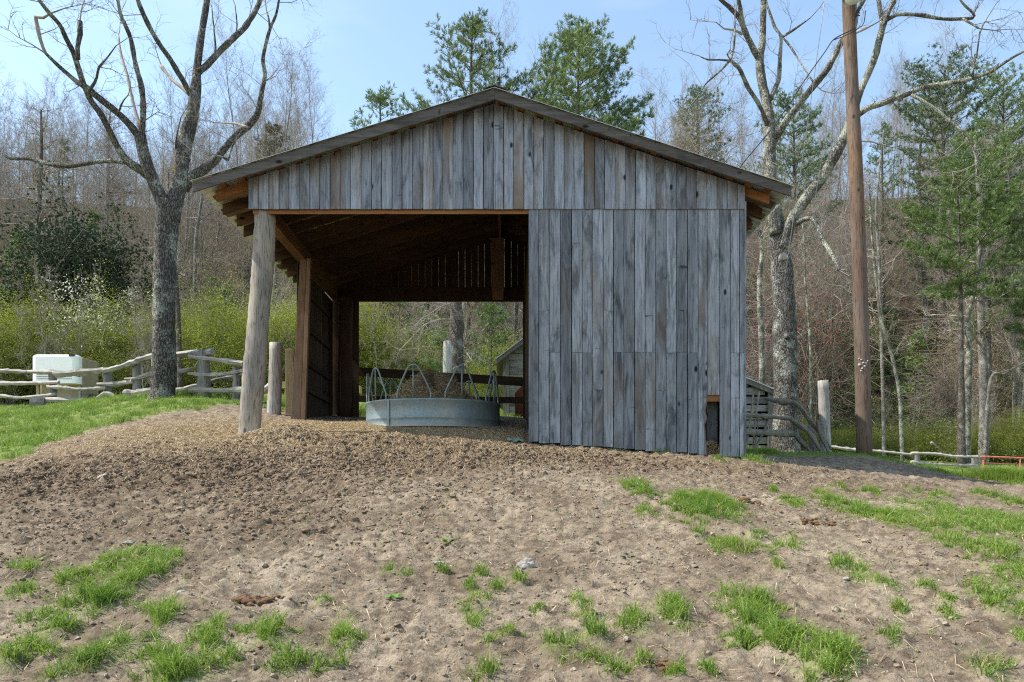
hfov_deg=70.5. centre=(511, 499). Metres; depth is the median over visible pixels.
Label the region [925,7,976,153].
woodland tree
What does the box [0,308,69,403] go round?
spring shrub
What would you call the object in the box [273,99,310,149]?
woodland tree
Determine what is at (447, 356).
gatepost
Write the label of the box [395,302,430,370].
woodland tree
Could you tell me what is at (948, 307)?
woodland tree
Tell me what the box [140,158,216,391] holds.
woodland tree
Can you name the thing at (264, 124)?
woodland tree
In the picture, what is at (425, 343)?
laurel shrub
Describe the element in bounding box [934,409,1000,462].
spring shrub
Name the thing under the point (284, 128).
woodland tree
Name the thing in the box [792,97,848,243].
woodland tree
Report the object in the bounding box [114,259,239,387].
spring shrub
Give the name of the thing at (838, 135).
woodland tree
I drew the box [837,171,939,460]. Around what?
woodland tree
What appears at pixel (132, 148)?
woodland tree
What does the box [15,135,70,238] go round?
woodland tree
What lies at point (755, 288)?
laurel shrub
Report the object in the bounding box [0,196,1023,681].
ground
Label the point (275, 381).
log post
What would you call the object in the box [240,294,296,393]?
spring shrub
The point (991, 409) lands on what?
woodland tree
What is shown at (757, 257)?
woodland tree
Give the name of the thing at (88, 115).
woodland tree
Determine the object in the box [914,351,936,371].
laurel shrub
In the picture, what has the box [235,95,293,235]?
woodland tree
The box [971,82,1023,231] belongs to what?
woodland tree
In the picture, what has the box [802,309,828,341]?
laurel shrub
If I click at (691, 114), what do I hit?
woodland tree
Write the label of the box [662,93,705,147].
woodland tree
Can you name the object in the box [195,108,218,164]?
woodland tree
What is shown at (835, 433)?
spring shrub
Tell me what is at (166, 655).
grass
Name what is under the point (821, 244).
woodland tree
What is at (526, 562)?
stone
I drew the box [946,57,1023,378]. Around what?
pine tree
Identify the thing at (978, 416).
woodland tree
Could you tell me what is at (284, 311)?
spring shrub
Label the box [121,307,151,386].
woodland tree
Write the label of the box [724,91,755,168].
woodland tree
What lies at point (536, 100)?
woodland tree
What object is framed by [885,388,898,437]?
woodland tree
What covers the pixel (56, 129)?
woodland tree
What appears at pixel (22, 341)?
spring shrub
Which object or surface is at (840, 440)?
spring shrub
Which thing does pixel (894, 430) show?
spring shrub
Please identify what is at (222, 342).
spring shrub
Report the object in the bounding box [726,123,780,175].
woodland tree
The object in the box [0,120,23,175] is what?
woodland tree
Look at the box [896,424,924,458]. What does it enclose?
spring shrub
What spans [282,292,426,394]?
spring shrub
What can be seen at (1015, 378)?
woodland tree
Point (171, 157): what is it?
woodland tree
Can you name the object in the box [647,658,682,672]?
dung pat
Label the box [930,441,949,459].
fallen log
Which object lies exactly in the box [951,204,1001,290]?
woodland tree
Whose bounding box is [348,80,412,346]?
pine tree
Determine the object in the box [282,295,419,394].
spring shrub
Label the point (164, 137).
woodland tree
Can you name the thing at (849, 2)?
yard lamp
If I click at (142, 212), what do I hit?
woodland tree
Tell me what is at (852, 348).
laurel shrub
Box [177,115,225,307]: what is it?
woodland tree
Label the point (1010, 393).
laurel shrub
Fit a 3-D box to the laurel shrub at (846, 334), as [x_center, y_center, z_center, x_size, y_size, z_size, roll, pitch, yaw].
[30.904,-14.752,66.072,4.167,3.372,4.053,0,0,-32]
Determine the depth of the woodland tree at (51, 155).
70.44 m
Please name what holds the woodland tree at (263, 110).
on the ground at (860, 592)
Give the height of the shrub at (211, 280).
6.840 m
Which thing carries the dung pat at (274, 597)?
on the ground at (860, 592)
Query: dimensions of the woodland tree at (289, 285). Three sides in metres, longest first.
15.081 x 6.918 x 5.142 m
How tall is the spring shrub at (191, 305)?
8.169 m
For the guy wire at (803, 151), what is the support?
on the ground at (860, 592)
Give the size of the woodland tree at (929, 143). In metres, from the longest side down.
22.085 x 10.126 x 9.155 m
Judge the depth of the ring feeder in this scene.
11.88 m
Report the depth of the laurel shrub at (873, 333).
65.07 m
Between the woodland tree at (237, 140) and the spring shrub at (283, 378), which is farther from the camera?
the woodland tree at (237, 140)
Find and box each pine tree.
[0,231,33,318]
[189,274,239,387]
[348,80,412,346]
[386,100,458,347]
[399,7,554,364]
[418,328,465,371]
[526,12,655,135]
[587,89,634,126]
[671,84,732,162]
[739,86,846,364]
[864,122,907,350]
[880,42,1020,408]
[892,137,1023,467]
[916,114,1023,431]
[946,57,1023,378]
[970,206,1023,350]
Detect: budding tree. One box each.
[613,49,784,301]
[746,174,945,436]
[746,252,836,419]
[891,310,1011,431]
[899,222,1023,432]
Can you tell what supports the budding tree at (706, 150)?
on the ground at (860, 592)
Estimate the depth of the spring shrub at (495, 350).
39.15 m
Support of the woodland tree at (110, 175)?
on the ground at (860, 592)
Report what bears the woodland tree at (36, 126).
on the ground at (860, 592)
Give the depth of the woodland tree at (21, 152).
60.62 m
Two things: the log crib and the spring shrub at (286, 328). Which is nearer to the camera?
the log crib
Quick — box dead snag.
[375,264,495,389]
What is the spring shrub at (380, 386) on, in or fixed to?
on the ground at (860, 592)
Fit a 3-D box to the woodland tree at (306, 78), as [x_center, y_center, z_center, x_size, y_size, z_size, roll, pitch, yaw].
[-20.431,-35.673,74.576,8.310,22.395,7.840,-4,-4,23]
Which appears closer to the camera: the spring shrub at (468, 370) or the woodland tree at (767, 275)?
the spring shrub at (468, 370)
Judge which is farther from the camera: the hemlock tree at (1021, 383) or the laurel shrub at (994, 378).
the laurel shrub at (994, 378)
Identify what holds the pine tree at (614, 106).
on the ground at (860, 592)
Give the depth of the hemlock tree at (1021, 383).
50.41 m
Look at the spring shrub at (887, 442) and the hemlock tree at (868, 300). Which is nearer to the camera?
the spring shrub at (887, 442)
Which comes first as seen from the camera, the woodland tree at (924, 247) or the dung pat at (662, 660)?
the dung pat at (662, 660)
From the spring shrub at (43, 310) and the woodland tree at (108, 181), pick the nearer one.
the spring shrub at (43, 310)
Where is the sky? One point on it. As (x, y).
(368, 44)
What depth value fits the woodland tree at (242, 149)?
98.90 m
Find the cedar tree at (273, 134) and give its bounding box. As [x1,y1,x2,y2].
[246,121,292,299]
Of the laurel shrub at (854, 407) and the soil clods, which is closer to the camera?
the soil clods
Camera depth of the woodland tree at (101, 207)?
50.24 m
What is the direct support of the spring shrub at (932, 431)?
on the ground at (860, 592)
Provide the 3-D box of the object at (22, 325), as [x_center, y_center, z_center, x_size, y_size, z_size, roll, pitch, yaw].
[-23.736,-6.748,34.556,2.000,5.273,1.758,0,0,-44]
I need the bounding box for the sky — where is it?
[0,0,1023,206]
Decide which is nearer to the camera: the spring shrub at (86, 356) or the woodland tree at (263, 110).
the spring shrub at (86, 356)
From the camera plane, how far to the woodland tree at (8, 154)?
71.94 m
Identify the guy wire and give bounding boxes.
[780,0,824,307]
[800,40,842,277]
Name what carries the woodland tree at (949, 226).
on the ground at (860, 592)
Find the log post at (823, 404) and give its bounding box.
[817,380,830,451]
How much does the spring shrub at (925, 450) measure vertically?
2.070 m
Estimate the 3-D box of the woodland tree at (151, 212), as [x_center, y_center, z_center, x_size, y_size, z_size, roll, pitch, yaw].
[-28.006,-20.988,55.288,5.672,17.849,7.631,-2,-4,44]
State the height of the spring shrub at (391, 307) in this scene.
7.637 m
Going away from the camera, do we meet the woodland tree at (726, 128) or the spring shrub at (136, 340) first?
the spring shrub at (136, 340)
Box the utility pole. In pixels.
[842,2,872,455]
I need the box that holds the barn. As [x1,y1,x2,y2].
[190,84,793,457]
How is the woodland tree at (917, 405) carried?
on the ground at (860, 592)
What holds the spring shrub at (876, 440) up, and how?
on the ground at (860, 592)
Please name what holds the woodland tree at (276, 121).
on the ground at (860, 592)
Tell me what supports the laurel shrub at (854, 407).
on the ground at (860, 592)
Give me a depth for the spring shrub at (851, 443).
43.91 m
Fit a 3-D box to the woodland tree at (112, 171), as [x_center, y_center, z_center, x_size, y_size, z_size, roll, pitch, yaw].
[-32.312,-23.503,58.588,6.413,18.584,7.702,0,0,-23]
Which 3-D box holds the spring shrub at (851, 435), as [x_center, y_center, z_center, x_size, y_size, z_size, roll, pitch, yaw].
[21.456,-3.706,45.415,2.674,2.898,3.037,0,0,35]
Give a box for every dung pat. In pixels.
[231,594,272,605]
[259,595,280,601]
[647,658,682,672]
[736,497,760,503]
[798,517,819,525]
[819,521,837,525]
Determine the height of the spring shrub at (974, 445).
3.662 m
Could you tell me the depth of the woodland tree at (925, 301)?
59.86 m
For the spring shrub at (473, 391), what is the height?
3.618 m
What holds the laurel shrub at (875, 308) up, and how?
on the ground at (860, 592)
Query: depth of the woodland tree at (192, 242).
58.52 m
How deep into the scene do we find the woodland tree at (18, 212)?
62.26 m
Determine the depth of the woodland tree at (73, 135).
93.65 m
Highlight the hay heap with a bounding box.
[387,367,500,415]
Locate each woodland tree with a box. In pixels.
[0,61,117,234]
[0,67,33,194]
[0,73,123,245]
[0,75,31,253]
[0,78,117,275]
[0,82,29,193]
[0,103,24,205]
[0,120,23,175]
[0,123,56,251]
[0,126,29,238]
[0,131,28,220]
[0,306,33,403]
[3,77,55,189]
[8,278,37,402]
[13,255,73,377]
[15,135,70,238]
[16,95,88,216]
[16,141,39,198]
[22,71,136,219]
[23,99,51,159]
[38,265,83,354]
[42,110,73,155]
[44,129,148,270]
[46,116,67,173]
[53,114,93,221]
[54,88,128,214]
[55,106,94,171]
[63,86,148,246]
[64,306,88,355]
[65,121,88,199]
[69,124,140,270]
[77,109,110,189]
[89,97,126,172]
[90,100,139,210]
[92,142,127,229]
[107,113,194,318]
[108,131,189,293]
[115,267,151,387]
[118,121,150,189]
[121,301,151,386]
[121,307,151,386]
[124,95,161,213]
[133,63,204,279]
[134,310,152,382]
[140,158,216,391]
[151,105,177,172]
[152,127,210,194]
[156,133,172,179]
[161,87,235,265]
[166,92,214,291]
[169,113,204,197]
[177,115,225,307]
[178,163,216,310]
[180,158,220,317]
[181,0,276,260]
[191,82,225,222]
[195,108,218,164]
[195,133,211,164]
[196,103,243,228]
[202,304,226,387]
[203,121,233,267]
[205,26,332,319]
[220,119,257,167]
[222,101,246,163]
[222,107,264,163]
[225,33,335,160]
[225,131,260,166]
[227,82,256,161]
[228,104,253,165]
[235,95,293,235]
[239,91,297,163]
[243,70,304,160]
[246,98,273,156]
[253,64,330,150]
[263,106,293,149]
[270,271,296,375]
[272,47,341,148]
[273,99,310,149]
[273,113,289,149]
[275,266,296,298]
[280,107,311,289]
[291,103,313,147]
[296,81,331,144]
[359,302,407,395]
[372,302,419,339]
[384,302,414,387]
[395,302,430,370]
[428,82,442,324]
[428,261,487,365]
[454,0,523,336]
[488,302,522,340]
[505,36,547,341]
[505,302,522,339]
[526,27,593,116]
[568,39,632,122]
[614,59,720,160]
[654,69,703,141]
[656,99,705,152]
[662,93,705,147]
[663,98,715,159]
[665,68,722,153]
[669,82,715,153]
[680,48,759,166]
[707,100,739,160]
[714,78,762,168]
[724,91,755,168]
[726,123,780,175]
[740,106,817,362]
[745,126,762,173]
[746,167,835,378]
[746,218,769,336]
[746,225,770,307]
[747,188,893,430]
[747,224,802,316]
[754,337,773,411]
[756,207,807,383]
[758,67,815,203]
[760,128,809,216]
[768,166,869,377]
[780,127,826,282]
[781,96,815,211]
[785,196,850,418]
[786,118,822,220]
[791,144,914,397]
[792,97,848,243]
[796,89,847,204]
[796,280,877,377]
[797,182,828,285]
[800,117,843,200]
[800,354,821,439]
[801,40,870,212]
[814,96,862,236]
[817,110,892,335]
[826,109,872,267]
[828,80,867,207]
[828,101,938,454]
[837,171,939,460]
[843,192,894,329]
[847,181,913,353]
[862,51,932,196]
[863,105,933,260]
[867,81,916,227]
[868,57,925,212]
[870,43,917,193]
[874,132,1005,384]
[878,128,967,391]
[883,73,972,239]
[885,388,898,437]
[890,102,960,276]
[890,366,933,449]
[894,98,945,192]
[894,173,955,325]
[903,88,984,246]
[908,68,953,176]
[910,62,995,204]
[917,136,1020,467]
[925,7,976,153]
[926,132,970,334]
[929,95,971,172]
[935,118,1011,464]
[942,355,994,446]
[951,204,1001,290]
[952,120,1023,427]
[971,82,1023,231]
[971,393,992,434]
[974,351,1023,464]
[977,370,1003,434]
[982,106,1023,382]
[990,152,1023,422]
[991,250,1023,421]
[993,74,1021,144]
[1009,17,1023,139]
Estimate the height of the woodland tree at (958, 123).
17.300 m
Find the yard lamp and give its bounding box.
[842,0,860,4]
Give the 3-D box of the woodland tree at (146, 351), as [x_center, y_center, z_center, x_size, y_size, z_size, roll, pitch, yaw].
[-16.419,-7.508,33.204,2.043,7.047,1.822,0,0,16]
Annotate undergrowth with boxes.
[0,204,1023,466]
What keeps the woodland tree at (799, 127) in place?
on the ground at (860, 592)
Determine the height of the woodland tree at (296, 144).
25.750 m
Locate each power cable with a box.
[740,14,857,167]
[834,10,865,39]
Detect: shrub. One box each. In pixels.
[0,257,70,400]
[0,262,93,390]
[0,270,77,393]
[0,277,42,398]
[0,285,70,402]
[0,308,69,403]
[0,318,31,400]
[1,275,62,401]
[1,298,117,391]
[3,283,122,391]
[5,272,130,394]
[12,298,100,390]
[33,260,152,392]
[34,258,150,393]
[49,261,128,392]
[53,303,151,395]
[57,264,194,394]
[62,259,149,371]
[89,294,197,391]
[99,261,184,385]
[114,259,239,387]
[120,277,234,391]
[132,280,245,326]
[133,229,293,387]
[149,282,246,385]
[182,231,222,264]
[202,281,296,389]
[213,284,248,313]
[226,246,286,292]
[227,270,295,394]
[234,284,370,390]
[234,287,296,380]
[237,237,251,254]
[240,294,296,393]
[243,290,296,343]
[275,281,326,315]
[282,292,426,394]
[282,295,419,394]
[286,302,411,392]
[288,297,398,394]
[289,338,372,394]
[294,304,408,394]
[359,302,421,395]
[361,348,392,394]
[366,306,448,393]
[368,317,442,394]
[389,307,447,350]
[389,318,476,392]
[390,324,442,390]
[397,304,444,335]
[416,324,503,388]
[436,346,487,395]
[438,327,486,352]
[463,336,502,408]
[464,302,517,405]
[464,356,491,396]
[465,311,522,409]
[466,330,509,405]
[470,304,508,337]
[472,302,520,317]
[478,326,518,361]
[746,272,770,303]
[800,419,808,450]
[801,431,837,450]
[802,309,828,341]
[814,406,855,432]
[829,358,847,384]
[830,323,878,365]
[830,420,848,441]
[830,424,855,451]
[832,378,873,423]
[832,388,904,428]
[833,414,854,434]
[833,424,875,452]
[835,398,880,429]
[836,328,874,341]
[837,422,855,451]
[842,316,889,353]
[843,376,876,395]
[848,354,888,389]
[851,406,898,454]
[855,411,896,430]
[869,296,895,322]
[870,342,900,375]
[872,406,927,443]
[872,427,890,454]
[872,428,896,455]
[873,415,922,458]
[874,336,923,372]
[880,421,909,440]
[885,269,904,285]
[890,398,942,426]
[892,421,920,458]
[895,412,932,459]
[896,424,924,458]
[897,413,937,444]
[900,325,934,355]
[905,408,977,459]
[909,419,946,459]
[912,438,936,459]
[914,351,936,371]
[915,284,937,317]
[923,408,951,459]
[923,410,952,436]
[924,419,956,459]
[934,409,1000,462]
[934,417,1003,458]
[937,429,956,462]
[940,432,956,461]
[944,412,999,462]
[949,364,1010,394]
[975,409,1011,447]
[978,387,1023,461]
[989,403,1023,461]
[989,418,1009,462]
[989,421,1023,462]
[990,423,1023,461]
[993,404,1022,453]
[997,405,1023,461]
[998,367,1022,406]
[1003,408,1023,460]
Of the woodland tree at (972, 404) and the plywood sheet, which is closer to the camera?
the plywood sheet
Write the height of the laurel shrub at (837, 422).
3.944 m
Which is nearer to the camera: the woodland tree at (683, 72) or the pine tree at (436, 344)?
the pine tree at (436, 344)
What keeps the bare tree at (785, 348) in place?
on the ground at (860, 592)
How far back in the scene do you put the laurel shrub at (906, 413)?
54.84 m
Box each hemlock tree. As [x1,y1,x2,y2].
[2,243,20,305]
[22,195,45,276]
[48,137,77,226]
[82,208,114,277]
[103,202,128,285]
[812,339,839,406]
[821,240,849,334]
[843,349,854,393]
[845,267,873,324]
[865,207,876,318]
[876,307,913,425]
[892,328,931,436]
[916,312,948,407]
[929,269,958,360]
[971,243,1001,353]
[993,331,1017,424]
[1015,355,1023,422]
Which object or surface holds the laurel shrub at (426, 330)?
on the ground at (860, 592)
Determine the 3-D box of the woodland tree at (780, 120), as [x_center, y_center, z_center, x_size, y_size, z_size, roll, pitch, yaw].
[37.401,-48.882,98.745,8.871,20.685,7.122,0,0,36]
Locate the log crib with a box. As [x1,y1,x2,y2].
[496,338,522,415]
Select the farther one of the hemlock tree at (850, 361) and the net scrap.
the hemlock tree at (850, 361)
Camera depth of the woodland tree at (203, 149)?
87.80 m
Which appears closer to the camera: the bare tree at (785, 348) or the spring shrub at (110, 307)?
the bare tree at (785, 348)
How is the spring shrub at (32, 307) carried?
on the ground at (860, 592)
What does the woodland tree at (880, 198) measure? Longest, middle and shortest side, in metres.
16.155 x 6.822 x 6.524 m
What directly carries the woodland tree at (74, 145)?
on the ground at (860, 592)
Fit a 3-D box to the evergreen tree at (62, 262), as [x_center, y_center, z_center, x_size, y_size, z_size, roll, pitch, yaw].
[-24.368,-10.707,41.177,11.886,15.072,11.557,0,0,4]
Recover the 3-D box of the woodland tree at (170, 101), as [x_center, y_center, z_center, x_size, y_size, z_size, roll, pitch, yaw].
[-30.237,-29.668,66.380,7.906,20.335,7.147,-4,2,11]
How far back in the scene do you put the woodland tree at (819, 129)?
85.56 m
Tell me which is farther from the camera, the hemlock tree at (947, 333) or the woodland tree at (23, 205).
the hemlock tree at (947, 333)
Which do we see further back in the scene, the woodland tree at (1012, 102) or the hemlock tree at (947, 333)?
the woodland tree at (1012, 102)
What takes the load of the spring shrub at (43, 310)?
on the ground at (860, 592)
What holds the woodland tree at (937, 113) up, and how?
on the ground at (860, 592)
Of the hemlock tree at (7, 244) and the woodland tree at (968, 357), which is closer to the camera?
the woodland tree at (968, 357)
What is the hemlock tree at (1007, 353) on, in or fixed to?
on the ground at (860, 592)
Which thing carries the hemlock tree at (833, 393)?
on the ground at (860, 592)
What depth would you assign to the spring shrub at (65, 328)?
36.04 m
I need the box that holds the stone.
[516,557,535,569]
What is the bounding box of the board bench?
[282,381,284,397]
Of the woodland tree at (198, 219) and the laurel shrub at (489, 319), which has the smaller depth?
the woodland tree at (198, 219)
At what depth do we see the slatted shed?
18.00 m
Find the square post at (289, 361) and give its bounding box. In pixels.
[285,349,294,413]
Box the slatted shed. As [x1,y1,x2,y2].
[746,377,773,448]
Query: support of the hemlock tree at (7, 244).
on the ground at (860, 592)
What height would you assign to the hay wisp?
0.361 m
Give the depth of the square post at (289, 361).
14.30 m
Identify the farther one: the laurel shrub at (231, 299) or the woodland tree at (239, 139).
the woodland tree at (239, 139)
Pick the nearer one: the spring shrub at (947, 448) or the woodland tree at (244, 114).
the spring shrub at (947, 448)
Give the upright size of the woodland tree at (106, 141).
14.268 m
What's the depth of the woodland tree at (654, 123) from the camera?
55.61 m
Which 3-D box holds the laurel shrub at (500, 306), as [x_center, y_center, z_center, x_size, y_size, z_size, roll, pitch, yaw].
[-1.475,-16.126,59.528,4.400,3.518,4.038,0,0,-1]
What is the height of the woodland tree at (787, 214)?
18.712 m
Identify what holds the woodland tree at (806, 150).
on the ground at (860, 592)
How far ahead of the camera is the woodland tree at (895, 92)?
102.06 m
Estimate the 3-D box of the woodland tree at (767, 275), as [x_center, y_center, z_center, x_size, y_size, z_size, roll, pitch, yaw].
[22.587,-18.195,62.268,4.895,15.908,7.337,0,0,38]
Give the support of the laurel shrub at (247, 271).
on the ground at (860, 592)
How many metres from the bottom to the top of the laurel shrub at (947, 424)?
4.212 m
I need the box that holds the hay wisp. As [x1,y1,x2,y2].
[694,440,730,456]
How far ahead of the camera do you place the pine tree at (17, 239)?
47.56 m
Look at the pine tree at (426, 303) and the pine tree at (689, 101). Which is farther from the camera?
the pine tree at (689, 101)
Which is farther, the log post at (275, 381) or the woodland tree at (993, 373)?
the woodland tree at (993, 373)
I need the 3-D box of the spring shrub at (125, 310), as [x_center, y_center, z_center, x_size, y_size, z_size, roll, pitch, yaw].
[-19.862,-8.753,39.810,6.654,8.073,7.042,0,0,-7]
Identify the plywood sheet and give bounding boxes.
[515,386,522,416]
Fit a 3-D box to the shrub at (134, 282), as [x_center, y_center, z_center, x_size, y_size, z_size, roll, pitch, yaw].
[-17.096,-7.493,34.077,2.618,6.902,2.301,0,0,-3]
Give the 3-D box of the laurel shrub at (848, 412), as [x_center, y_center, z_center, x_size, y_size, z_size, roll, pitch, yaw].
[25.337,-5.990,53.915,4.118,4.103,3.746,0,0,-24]
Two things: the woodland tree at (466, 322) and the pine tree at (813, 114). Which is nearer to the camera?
the woodland tree at (466, 322)
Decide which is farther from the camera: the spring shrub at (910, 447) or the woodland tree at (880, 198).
the woodland tree at (880, 198)
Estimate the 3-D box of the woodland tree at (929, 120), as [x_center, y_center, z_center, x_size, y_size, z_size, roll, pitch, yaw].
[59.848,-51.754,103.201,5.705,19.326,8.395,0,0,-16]
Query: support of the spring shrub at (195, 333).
on the ground at (860, 592)
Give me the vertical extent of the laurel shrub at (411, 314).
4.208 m
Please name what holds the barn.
on the ground at (860, 592)
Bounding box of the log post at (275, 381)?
[267,342,282,414]
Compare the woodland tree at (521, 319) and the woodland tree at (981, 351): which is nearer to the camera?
the woodland tree at (981, 351)
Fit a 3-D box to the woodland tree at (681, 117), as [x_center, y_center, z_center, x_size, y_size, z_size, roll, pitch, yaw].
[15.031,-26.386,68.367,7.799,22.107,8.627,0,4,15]
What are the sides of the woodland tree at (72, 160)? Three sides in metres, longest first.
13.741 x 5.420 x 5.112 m
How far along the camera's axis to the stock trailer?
29.06 m
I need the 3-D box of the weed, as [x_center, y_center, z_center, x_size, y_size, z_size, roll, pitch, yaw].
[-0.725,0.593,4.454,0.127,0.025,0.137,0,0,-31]
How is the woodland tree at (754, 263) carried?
on the ground at (860, 592)
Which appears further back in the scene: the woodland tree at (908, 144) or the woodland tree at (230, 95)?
the woodland tree at (908, 144)
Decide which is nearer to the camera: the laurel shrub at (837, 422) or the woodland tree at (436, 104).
the laurel shrub at (837, 422)
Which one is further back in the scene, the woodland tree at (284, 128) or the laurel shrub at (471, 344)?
the woodland tree at (284, 128)
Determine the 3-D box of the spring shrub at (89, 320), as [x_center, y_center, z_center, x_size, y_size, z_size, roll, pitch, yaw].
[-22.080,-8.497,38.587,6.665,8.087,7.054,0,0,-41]
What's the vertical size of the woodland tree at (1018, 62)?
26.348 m
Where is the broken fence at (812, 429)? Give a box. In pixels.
[746,385,831,452]
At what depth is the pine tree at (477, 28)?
40.94 m
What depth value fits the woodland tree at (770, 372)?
44.22 m
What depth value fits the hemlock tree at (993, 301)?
64.05 m
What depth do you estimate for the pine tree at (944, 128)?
57.44 m
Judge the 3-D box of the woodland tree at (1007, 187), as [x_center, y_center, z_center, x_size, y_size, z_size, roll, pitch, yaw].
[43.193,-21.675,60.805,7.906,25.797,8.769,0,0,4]
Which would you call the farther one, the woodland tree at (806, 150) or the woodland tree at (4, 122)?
the woodland tree at (806, 150)
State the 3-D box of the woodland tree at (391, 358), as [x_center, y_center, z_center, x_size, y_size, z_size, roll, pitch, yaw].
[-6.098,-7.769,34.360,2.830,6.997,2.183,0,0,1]
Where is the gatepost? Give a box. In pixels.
[443,340,451,372]
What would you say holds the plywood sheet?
on the ground at (860, 592)
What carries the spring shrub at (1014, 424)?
on the ground at (860, 592)
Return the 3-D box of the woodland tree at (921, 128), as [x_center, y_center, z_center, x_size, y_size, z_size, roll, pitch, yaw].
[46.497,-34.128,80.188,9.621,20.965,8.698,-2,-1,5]
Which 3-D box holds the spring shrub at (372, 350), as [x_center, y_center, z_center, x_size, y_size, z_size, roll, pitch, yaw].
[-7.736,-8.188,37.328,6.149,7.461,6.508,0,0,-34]
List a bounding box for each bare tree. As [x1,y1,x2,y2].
[0,0,321,399]
[647,0,1023,451]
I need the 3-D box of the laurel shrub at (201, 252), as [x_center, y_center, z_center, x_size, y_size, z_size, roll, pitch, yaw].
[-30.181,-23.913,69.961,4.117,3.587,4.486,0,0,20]
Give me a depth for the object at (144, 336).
34.45 m
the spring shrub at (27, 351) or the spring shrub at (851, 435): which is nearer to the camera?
the spring shrub at (27, 351)
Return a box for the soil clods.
[0,423,1023,681]
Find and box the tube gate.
[980,456,1023,469]
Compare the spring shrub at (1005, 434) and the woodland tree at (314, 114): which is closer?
the spring shrub at (1005, 434)
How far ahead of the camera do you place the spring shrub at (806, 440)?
43.98 m
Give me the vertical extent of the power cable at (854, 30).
0.706 m
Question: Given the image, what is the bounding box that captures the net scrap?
[507,437,523,441]
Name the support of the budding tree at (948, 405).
on the ground at (860, 592)
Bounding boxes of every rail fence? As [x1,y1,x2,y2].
[0,348,267,406]
[831,445,978,468]
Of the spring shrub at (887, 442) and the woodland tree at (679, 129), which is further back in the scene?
the woodland tree at (679, 129)
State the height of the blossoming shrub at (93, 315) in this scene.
8.348 m
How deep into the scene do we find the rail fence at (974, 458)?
35.68 m
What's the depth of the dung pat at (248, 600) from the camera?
4.35 m
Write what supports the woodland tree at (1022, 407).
on the ground at (860, 592)
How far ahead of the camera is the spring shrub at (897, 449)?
43.35 m
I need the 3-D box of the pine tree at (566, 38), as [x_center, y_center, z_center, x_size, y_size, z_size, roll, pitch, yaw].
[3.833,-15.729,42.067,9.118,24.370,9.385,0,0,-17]
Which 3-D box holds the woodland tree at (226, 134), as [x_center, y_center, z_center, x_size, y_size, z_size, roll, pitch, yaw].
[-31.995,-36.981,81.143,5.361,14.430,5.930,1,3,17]
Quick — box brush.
[0,133,1023,432]
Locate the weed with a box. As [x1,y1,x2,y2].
[385,593,404,598]
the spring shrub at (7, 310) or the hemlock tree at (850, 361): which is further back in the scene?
the hemlock tree at (850, 361)
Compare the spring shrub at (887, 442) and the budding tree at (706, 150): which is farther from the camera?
the budding tree at (706, 150)
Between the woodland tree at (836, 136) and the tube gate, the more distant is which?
the woodland tree at (836, 136)
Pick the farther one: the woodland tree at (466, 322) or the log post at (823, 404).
the woodland tree at (466, 322)
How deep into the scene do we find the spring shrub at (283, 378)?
34.53 m
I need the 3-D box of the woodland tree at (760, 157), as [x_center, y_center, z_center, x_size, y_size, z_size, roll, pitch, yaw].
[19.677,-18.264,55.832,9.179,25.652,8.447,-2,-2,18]
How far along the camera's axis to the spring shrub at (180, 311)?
40.19 m
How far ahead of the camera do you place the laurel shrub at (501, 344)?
42.78 m
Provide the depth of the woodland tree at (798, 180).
77.44 m
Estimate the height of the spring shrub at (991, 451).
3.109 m
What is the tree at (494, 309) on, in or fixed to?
on the ground at (860, 592)
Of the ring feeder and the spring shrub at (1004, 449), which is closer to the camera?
the ring feeder
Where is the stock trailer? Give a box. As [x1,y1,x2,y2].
[33,354,97,403]
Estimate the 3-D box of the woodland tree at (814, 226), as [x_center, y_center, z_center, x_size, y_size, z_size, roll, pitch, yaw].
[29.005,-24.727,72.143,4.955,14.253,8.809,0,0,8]
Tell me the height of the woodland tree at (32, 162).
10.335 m
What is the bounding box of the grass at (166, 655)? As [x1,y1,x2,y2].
[0,387,1023,681]
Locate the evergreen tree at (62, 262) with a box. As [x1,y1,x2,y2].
[0,160,199,338]
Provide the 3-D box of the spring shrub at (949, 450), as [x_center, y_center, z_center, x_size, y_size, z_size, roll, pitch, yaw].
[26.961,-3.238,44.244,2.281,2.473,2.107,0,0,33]
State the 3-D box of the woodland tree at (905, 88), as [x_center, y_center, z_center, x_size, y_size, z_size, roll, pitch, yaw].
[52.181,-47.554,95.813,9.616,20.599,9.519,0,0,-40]
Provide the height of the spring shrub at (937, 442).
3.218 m
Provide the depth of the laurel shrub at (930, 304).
70.99 m
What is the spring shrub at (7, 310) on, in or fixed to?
on the ground at (860, 592)
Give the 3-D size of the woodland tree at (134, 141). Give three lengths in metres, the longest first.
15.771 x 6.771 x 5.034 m
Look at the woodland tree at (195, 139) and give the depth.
63.30 m
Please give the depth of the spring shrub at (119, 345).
35.88 m
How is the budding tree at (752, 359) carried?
on the ground at (860, 592)
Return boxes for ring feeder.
[365,364,499,427]
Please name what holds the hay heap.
in the ring feeder
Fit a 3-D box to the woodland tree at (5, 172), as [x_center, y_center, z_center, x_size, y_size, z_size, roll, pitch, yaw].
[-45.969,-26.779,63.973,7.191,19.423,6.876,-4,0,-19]
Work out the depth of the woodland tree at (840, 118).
100.72 m
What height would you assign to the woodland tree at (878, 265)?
20.089 m
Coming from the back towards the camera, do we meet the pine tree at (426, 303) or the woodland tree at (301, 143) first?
the woodland tree at (301, 143)

